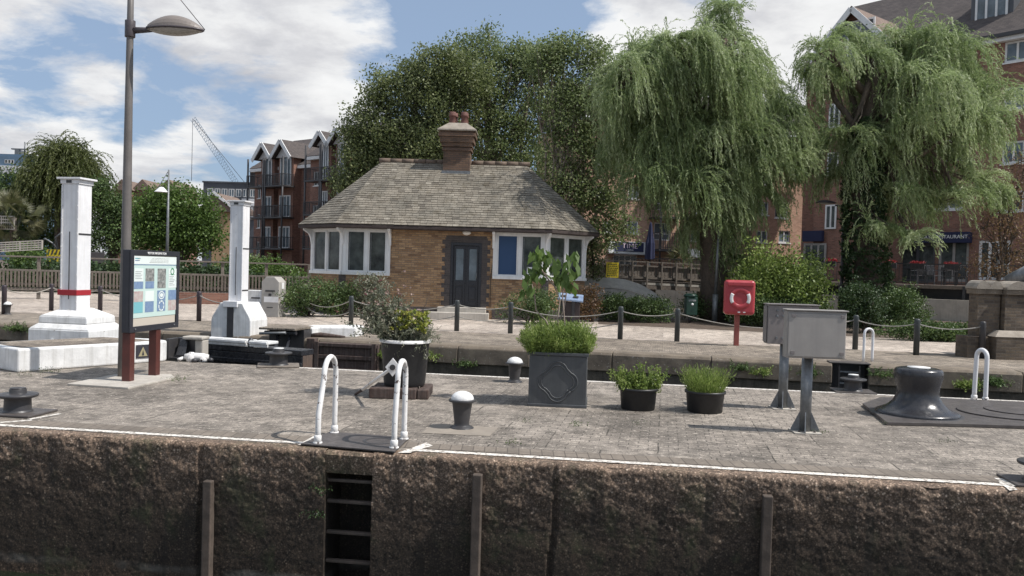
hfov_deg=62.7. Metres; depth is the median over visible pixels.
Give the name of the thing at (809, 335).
control cabinet
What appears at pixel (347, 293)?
shrub
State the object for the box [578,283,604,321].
shrub
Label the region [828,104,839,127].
window
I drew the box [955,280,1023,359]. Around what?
brick pier
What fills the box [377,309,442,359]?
planter flowers
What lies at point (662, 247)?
brick building
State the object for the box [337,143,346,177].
window
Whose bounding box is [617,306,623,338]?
chain post
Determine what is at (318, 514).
wall weed
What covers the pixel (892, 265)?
flower box
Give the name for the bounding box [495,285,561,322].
shrub
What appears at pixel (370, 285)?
shrub
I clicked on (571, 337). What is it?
lavender clump
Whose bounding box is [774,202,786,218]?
window
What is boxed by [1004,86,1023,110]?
window
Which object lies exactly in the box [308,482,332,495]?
wall weed
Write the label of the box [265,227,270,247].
window
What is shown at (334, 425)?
ladder hoop
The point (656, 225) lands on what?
window
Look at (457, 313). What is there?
chain post
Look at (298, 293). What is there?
shrub
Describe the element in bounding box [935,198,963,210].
window
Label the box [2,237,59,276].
shrub
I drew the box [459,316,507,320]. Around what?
chain
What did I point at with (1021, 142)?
window
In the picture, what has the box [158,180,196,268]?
house
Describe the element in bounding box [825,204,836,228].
window
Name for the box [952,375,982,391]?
wall weed
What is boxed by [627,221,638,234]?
window
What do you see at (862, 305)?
bush
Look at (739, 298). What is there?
lifebuoy housing
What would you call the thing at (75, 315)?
white tower
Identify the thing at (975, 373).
ladder hoop
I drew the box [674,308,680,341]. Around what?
chain post
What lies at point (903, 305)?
bush
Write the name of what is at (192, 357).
gate fitting
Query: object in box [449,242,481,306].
door
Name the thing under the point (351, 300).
chain post
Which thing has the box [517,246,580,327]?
sapling
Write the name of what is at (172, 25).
street lamp
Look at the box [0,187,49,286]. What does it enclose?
palm tree
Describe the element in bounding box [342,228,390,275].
window
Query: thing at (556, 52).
birch tree
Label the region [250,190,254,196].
window
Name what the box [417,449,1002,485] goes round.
painted line
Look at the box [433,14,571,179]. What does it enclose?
tall tree
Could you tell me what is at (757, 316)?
hedge
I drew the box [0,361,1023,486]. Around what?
quay
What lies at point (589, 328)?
chain
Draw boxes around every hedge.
[0,256,294,293]
[594,291,676,322]
[674,291,728,320]
[719,292,753,322]
[723,294,836,326]
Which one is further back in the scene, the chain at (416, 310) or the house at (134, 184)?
the house at (134, 184)
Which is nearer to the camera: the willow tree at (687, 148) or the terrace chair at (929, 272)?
the willow tree at (687, 148)
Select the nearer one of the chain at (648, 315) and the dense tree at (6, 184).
the chain at (648, 315)
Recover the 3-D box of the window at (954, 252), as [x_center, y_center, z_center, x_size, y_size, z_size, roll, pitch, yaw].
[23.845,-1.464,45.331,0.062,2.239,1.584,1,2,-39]
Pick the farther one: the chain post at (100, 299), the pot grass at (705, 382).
the chain post at (100, 299)
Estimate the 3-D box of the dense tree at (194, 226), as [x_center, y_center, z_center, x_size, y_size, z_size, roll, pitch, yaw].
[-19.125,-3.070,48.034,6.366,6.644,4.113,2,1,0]
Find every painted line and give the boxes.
[0,424,301,443]
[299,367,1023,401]
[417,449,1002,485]
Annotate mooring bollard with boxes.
[0,387,57,417]
[2,302,12,314]
[257,347,298,367]
[449,391,475,429]
[506,357,523,382]
[829,374,876,394]
[996,457,1023,486]
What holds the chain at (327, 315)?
attached to the chain post
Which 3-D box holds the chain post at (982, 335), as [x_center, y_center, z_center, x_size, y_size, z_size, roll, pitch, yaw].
[10.892,1.201,19.451,0.136,0.860,0.138,3,2,34]
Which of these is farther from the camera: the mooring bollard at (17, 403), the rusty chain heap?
the rusty chain heap
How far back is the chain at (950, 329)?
19.60 m
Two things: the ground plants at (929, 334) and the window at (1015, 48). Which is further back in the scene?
the window at (1015, 48)
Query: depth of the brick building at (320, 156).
74.67 m
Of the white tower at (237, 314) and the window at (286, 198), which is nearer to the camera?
the white tower at (237, 314)
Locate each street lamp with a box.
[117,0,204,376]
[154,170,169,250]
[815,191,851,309]
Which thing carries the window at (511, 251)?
in the cottage
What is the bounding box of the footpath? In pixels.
[0,290,955,353]
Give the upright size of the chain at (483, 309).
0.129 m
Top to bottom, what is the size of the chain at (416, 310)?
0.241 m
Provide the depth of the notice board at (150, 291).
12.15 m
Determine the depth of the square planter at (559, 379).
10.74 m
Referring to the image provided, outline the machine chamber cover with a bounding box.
[862,397,1023,428]
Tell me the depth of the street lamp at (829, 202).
31.25 m
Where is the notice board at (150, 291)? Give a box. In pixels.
[121,249,179,381]
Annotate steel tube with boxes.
[1004,266,1023,281]
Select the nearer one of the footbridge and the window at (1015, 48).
the footbridge
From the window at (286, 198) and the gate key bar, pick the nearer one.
the gate key bar
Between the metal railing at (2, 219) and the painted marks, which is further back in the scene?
the metal railing at (2, 219)
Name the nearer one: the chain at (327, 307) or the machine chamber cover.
the machine chamber cover
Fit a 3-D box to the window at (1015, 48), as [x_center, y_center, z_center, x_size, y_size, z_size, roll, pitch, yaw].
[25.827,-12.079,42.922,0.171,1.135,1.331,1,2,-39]
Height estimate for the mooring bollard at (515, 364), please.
0.391 m
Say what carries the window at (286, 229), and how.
in the brick building at (278, 185)
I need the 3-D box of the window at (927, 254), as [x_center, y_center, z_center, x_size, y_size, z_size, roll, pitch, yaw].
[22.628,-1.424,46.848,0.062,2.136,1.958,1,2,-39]
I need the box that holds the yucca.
[665,245,696,273]
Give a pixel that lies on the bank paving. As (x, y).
(907, 358)
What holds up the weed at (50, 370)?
on the quay
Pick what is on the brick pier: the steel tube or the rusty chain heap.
the steel tube
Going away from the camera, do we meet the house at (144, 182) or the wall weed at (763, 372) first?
the wall weed at (763, 372)
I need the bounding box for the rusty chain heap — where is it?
[311,332,344,337]
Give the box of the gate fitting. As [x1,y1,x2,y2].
[177,352,213,362]
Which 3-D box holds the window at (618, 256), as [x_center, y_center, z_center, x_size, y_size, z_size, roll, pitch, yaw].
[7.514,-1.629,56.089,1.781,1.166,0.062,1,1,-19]
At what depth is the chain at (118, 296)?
25.05 m
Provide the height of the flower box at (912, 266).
0.404 m
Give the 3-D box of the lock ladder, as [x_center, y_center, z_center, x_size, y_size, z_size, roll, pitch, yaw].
[6.958,2.298,17.440,0.796,1.530,0.400,2,1,11]
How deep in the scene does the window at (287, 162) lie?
81.14 m
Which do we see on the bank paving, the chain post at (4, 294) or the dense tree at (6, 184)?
the chain post at (4, 294)
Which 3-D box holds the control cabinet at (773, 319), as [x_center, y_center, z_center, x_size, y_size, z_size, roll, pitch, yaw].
[3.670,0.907,11.142,0.679,1.396,0.377,2,1,4]
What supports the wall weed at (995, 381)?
attached to the lock wall at (491, 360)
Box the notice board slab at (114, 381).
[67,373,174,388]
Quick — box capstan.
[870,366,964,420]
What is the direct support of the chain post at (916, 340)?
on the bank paving
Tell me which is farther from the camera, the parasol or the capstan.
the parasol
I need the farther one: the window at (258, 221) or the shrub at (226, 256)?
the window at (258, 221)
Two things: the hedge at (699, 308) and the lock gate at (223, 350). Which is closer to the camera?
the lock gate at (223, 350)
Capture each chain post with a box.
[1,285,7,313]
[49,284,54,310]
[97,286,102,310]
[196,291,202,320]
[348,296,354,324]
[454,300,459,330]
[508,302,513,333]
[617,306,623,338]
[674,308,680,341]
[852,315,858,349]
[913,319,920,354]
[979,321,985,358]
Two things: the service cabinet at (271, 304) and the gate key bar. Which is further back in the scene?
the service cabinet at (271, 304)
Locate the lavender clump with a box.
[516,315,597,355]
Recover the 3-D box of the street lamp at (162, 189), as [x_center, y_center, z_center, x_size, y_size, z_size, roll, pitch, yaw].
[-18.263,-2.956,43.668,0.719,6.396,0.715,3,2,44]
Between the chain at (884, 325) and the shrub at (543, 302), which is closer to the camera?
the chain at (884, 325)
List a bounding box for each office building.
[0,142,53,259]
[202,181,254,267]
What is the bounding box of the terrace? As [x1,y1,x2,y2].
[588,257,1023,321]
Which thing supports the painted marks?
on the edge course
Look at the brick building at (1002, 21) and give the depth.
45.87 m
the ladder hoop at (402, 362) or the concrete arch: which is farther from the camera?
the concrete arch
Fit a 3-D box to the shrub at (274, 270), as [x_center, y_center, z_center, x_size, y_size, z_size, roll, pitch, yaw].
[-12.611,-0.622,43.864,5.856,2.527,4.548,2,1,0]
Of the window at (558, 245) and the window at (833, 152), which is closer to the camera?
the window at (558, 245)
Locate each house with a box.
[113,179,137,262]
[133,179,160,249]
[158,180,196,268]
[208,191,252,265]
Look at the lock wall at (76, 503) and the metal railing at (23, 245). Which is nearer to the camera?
the lock wall at (76, 503)
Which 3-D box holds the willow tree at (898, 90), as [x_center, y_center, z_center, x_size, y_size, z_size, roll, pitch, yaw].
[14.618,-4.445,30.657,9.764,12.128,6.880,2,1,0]
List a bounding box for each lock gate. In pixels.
[197,337,313,367]
[306,338,379,370]
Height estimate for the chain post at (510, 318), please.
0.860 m
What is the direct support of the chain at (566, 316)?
attached to the chain post at (510, 318)
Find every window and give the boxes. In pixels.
[229,189,233,196]
[236,189,240,196]
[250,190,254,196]
[256,214,259,228]
[261,196,271,216]
[262,159,271,184]
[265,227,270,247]
[278,226,289,247]
[279,195,290,216]
[280,157,291,185]
[309,228,342,273]
[322,191,327,205]
[323,145,328,178]
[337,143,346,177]
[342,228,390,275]
[492,232,545,279]
[545,234,586,280]
[613,254,636,271]
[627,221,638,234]
[654,223,669,240]
[756,231,767,243]
[758,202,769,215]
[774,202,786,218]
[778,231,790,243]
[803,243,826,278]
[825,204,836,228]
[827,152,838,175]
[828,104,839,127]
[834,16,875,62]
[902,243,935,281]
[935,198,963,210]
[938,243,968,281]
[975,0,1007,19]
[978,240,1010,279]
[998,190,1023,212]
[1000,140,1023,165]
[1002,40,1023,64]
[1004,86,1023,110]
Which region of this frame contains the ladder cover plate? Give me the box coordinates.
[301,432,409,452]
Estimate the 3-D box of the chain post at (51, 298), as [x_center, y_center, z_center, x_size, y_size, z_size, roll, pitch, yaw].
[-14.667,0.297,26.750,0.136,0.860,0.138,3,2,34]
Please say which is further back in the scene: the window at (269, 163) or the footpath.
the window at (269, 163)
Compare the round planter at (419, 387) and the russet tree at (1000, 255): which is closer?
the round planter at (419, 387)
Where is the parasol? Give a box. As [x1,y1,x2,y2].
[645,222,654,280]
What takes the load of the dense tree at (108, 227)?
on the ground at (2, 261)
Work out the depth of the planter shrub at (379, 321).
11.22 m
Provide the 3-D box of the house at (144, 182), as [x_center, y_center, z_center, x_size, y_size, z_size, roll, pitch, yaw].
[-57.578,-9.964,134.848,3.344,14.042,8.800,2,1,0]
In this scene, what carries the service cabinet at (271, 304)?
on the footpath
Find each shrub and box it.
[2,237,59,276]
[210,250,259,291]
[212,252,310,289]
[272,267,346,316]
[318,279,364,316]
[340,270,428,340]
[352,272,394,316]
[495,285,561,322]
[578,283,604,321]
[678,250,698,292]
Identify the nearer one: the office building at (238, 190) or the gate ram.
the gate ram
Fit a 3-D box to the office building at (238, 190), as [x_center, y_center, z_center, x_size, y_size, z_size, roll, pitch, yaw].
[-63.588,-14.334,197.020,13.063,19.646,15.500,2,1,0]
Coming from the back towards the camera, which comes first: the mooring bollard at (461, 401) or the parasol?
the parasol
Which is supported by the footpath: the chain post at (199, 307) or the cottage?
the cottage
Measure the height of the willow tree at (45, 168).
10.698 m
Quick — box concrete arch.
[584,277,674,318]
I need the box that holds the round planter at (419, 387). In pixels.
[369,320,432,399]
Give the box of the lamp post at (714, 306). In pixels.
[712,226,719,322]
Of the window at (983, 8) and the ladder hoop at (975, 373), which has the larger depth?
the window at (983, 8)
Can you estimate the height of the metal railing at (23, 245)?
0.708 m
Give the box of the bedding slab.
[422,424,497,435]
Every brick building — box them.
[246,139,316,280]
[302,123,439,279]
[534,83,802,279]
[800,0,1023,288]
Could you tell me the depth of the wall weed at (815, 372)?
17.22 m
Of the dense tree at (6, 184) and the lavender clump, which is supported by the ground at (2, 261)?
the dense tree at (6, 184)
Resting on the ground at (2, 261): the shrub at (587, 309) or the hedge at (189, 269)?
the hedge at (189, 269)
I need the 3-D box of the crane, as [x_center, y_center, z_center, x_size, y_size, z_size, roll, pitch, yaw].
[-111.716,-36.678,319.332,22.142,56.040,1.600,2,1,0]
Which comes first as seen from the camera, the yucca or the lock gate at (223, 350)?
the lock gate at (223, 350)
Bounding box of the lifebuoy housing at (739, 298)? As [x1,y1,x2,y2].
[723,280,754,345]
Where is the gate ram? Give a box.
[259,325,313,347]
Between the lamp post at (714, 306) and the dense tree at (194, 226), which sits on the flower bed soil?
the lamp post at (714, 306)
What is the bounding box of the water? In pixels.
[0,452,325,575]
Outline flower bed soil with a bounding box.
[598,315,965,340]
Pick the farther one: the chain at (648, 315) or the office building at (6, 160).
the office building at (6, 160)
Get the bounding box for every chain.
[7,288,50,293]
[101,290,196,299]
[301,297,348,307]
[306,307,348,315]
[354,301,453,310]
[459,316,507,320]
[460,305,507,309]
[513,307,617,316]
[513,319,617,328]
[623,311,674,315]
[680,313,852,328]
[859,320,913,326]
[920,324,979,329]
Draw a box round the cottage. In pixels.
[298,111,599,320]
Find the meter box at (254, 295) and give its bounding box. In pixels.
[248,290,261,304]
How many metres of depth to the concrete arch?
32.73 m
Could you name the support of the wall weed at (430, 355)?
attached to the lock wall at (491, 360)
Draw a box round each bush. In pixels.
[722,235,839,322]
[835,275,890,332]
[877,278,937,332]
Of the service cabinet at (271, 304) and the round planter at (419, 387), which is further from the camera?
the service cabinet at (271, 304)
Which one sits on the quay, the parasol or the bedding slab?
the bedding slab
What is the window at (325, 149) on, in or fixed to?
in the brick building at (320, 156)
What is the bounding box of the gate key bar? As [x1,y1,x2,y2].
[354,358,396,394]
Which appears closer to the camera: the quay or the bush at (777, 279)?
the quay
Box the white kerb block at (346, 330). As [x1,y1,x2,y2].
[311,325,363,336]
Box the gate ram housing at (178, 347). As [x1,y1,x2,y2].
[166,335,209,359]
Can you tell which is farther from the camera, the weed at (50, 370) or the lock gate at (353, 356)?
the lock gate at (353, 356)
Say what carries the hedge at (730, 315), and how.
on the flower bed soil
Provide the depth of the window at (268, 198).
82.76 m
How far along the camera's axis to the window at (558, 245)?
29.50 m
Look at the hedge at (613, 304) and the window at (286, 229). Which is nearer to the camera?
the hedge at (613, 304)
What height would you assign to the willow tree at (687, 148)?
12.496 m
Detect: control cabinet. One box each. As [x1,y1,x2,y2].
[763,303,820,410]
[782,308,848,434]
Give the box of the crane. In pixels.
[191,117,242,181]
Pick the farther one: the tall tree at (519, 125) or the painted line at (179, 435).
the tall tree at (519, 125)
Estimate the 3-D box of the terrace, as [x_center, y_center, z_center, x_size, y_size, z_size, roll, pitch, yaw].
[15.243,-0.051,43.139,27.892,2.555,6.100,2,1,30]
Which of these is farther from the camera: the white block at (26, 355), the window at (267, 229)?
the window at (267, 229)
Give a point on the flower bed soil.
(693, 324)
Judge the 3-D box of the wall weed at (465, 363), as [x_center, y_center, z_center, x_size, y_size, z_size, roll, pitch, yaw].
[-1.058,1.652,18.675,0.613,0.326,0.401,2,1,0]
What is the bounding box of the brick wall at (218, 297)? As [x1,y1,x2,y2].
[179,292,307,303]
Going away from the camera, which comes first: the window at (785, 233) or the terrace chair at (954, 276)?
the terrace chair at (954, 276)
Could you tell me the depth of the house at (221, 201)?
109.89 m
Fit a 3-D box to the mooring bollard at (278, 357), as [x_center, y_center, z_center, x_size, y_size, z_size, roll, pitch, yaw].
[-3.929,1.160,14.143,0.680,0.315,0.520,1,1,-15]
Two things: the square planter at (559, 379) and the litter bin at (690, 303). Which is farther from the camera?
the litter bin at (690, 303)
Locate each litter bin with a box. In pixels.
[557,293,582,322]
[684,293,697,322]
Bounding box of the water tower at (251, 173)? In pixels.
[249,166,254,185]
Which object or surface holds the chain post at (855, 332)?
on the footpath
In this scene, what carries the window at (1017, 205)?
in the brick building at (1002, 21)
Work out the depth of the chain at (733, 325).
21.50 m
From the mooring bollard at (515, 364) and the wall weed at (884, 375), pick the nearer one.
the mooring bollard at (515, 364)
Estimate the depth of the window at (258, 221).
85.58 m
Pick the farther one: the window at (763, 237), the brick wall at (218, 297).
the window at (763, 237)
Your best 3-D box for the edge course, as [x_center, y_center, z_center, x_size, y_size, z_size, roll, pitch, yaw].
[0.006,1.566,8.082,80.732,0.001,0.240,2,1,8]
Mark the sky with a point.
(265, 71)
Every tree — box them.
[0,129,120,249]
[0,163,96,259]
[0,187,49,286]
[88,174,138,263]
[118,175,229,268]
[322,35,503,197]
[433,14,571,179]
[512,27,647,255]
[573,0,838,321]
[586,231,607,288]
[783,2,1023,327]
[957,147,1023,281]
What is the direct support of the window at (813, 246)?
in the brick building at (1002, 21)
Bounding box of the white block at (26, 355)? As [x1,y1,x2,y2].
[0,337,166,371]
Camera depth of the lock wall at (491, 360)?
17.91 m
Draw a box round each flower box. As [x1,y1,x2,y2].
[825,258,837,266]
[885,260,896,267]
[910,260,926,268]
[944,261,960,269]
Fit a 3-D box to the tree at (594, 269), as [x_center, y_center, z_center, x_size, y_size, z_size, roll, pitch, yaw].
[3.233,-0.583,33.542,1.419,3.575,1.292,2,1,0]
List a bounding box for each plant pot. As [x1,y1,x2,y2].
[619,387,658,411]
[685,388,725,413]
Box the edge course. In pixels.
[0,418,999,481]
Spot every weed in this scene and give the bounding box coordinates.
[1,321,27,332]
[37,364,60,372]
[299,509,325,519]
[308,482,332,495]
[428,350,442,362]
[452,358,476,368]
[729,358,756,371]
[749,365,773,377]
[789,362,823,378]
[866,366,893,379]
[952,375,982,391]
[979,375,1012,388]
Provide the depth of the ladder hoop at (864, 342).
17.88 m
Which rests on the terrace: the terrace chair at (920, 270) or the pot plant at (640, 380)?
the terrace chair at (920, 270)
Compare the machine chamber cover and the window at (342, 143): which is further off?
the window at (342, 143)
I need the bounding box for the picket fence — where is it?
[0,255,310,298]
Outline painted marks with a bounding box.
[0,413,1016,489]
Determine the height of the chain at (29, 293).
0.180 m
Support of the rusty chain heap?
on the lock wall at (491, 360)
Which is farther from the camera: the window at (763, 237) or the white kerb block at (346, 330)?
the window at (763, 237)
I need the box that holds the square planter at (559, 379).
[527,352,588,408]
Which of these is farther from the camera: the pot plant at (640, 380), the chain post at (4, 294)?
the chain post at (4, 294)
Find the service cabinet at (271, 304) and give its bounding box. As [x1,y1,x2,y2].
[261,277,285,316]
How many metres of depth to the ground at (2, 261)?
72.69 m
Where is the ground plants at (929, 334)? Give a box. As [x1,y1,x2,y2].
[861,318,967,342]
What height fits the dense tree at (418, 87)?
12.105 m
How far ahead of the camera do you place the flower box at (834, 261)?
38.59 m
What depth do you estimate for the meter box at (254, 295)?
31.75 m
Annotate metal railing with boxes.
[0,216,14,229]
[0,240,42,251]
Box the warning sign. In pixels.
[606,262,618,277]
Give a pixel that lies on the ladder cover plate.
(370, 442)
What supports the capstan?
on the machine chamber cover
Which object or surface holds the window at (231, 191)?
in the office building at (238, 190)
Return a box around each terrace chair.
[911,265,925,284]
[926,265,941,284]
[944,270,957,285]
[955,266,968,285]
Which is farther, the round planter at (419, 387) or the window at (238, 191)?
the window at (238, 191)
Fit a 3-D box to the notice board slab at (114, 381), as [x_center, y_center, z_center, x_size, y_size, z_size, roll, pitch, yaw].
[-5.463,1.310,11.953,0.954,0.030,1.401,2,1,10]
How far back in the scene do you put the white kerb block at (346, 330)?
20.34 m
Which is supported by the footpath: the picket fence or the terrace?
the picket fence
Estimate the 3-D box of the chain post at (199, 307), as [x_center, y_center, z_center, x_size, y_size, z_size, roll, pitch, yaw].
[-8.966,0.522,24.069,0.136,0.860,0.138,3,2,34]
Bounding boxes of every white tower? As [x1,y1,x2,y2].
[28,177,118,339]
[211,200,266,337]
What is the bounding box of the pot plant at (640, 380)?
[606,360,670,392]
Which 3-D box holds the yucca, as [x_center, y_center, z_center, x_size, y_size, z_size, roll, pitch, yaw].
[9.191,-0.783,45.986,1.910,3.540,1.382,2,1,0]
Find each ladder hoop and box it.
[313,354,338,443]
[389,358,408,448]
[862,328,873,361]
[971,348,989,399]
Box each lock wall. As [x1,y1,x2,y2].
[0,322,1023,400]
[0,427,1023,575]
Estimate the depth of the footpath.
25.30 m
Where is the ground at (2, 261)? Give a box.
[0,260,939,356]
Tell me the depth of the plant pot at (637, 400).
10.62 m
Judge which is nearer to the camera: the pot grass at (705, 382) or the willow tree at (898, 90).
the pot grass at (705, 382)
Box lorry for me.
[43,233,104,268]
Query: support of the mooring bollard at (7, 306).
on the bank paving
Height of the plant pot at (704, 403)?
0.272 m
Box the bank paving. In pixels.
[0,312,1023,370]
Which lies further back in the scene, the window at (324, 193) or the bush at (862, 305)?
the window at (324, 193)
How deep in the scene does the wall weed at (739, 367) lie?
17.49 m
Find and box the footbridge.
[586,259,761,300]
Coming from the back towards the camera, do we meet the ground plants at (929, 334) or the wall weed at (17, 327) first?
the ground plants at (929, 334)
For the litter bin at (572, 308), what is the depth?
27.67 m
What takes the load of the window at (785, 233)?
in the brick building at (662, 247)
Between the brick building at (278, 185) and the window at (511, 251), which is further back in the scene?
the brick building at (278, 185)
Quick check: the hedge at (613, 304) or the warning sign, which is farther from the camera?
the warning sign
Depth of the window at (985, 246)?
43.94 m
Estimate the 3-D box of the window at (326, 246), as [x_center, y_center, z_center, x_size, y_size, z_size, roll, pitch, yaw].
[-6.509,-1.329,29.712,0.270,1.650,2.051,0,2,-44]
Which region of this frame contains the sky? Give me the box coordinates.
[0,0,879,260]
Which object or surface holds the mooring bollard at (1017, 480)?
on the quay
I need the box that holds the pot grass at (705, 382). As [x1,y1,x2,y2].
[673,363,736,392]

